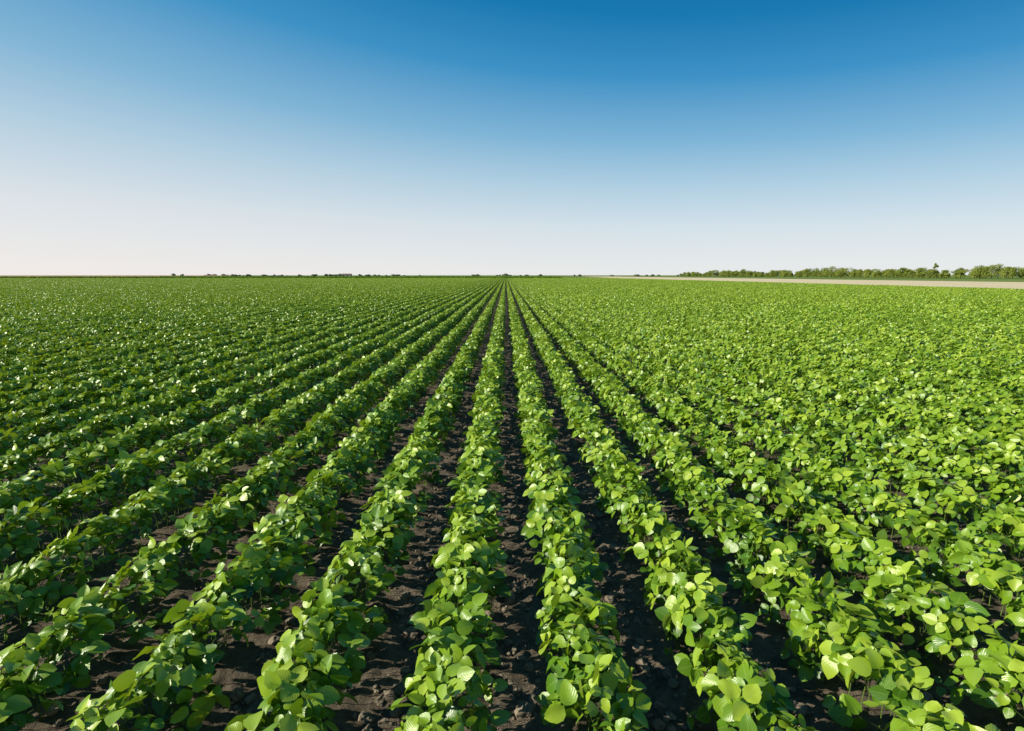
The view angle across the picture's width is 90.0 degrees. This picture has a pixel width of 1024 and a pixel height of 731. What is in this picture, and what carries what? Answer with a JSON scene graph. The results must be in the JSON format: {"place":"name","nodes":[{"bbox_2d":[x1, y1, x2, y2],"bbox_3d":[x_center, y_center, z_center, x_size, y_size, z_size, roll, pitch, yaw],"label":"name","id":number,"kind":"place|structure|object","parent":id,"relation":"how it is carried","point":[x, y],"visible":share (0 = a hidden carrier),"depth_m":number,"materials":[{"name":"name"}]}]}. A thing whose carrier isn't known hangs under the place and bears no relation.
{"place":"outdoors","nodes":[
{"label":"outdoors","id":0,"kind":"place"},
{"bbox_2d":[0,275,234,276],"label":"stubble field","id":1,"kind":"structure","parent":0,"point":[115,275],"depth_m":622.64,"materials":[{"name":"plant"}]},
{"bbox_2d":[0,276,562,277],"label":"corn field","id":2,"kind":"structure","parent":0,"point":[282,277],"depth_m":357.39,"materials":[{"name":"green plant"}]},
{"bbox_2d":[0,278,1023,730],"bbox_3d":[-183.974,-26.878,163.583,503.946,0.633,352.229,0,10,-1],"label":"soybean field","id":3,"kind":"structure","parent":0,"point":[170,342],"depth_m":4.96,"materials":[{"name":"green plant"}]},
{"bbox_2d":[0,275,1023,730],"bbox_3d":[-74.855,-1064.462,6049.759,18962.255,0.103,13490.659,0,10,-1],"label":"ground","id":4,"kind":"structure","parent":0,"point":[236,665],"depth_m":3.65,"materials":[{"name":"black soil"}]},
{"bbox_2d":[171,273,507,275],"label":"hedgerow shrubs","id":5,"kind":"object","parent":4,"relation":"on","point":[506,274],"visible":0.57,"depth_m":548.45,"materials":[{"name":"green plant"}]},
{"bbox_2d":[207,274,810,275],"bbox_3d":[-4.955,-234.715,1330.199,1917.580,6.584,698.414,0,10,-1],"label":"distant bushes","id":6,"kind":"object","parent":4,"relation":"on","point":[404,275],"visible":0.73,"depth_m":1153.39,"materials":[{"name":"green plant"}]},
{"bbox_2d":[679,264,1023,278],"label":"distant tree line","id":7,"kind":"object","parent":4,"relation":"on","point":[981,271],"visible":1,"depth_m":445.60,"materials":[{"name":"green plant"}]},
{"bbox_2d":[0,0,1023,274],"label":"sky","id":8,"kind":"structure","parent":0,"point":[138,137],"materials":[{"name":"blue"}]},
{"bbox_2d":[581,276,1023,288],"bbox_3d":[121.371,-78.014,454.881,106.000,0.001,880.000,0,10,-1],"label":"stubble field","id":9,"kind":"structure","parent":0,"point":[1010,285],"depth_m":154.28,"materials":[{"name":"plant"}]},
{"bbox_2d":[931,263,938,278],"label":"poplar tree","id":10,"kind":"object","parent":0,"point":[934,272],"visible":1,"depth_m":349.26,"materials":[{"name":"green plant"}]}
]}

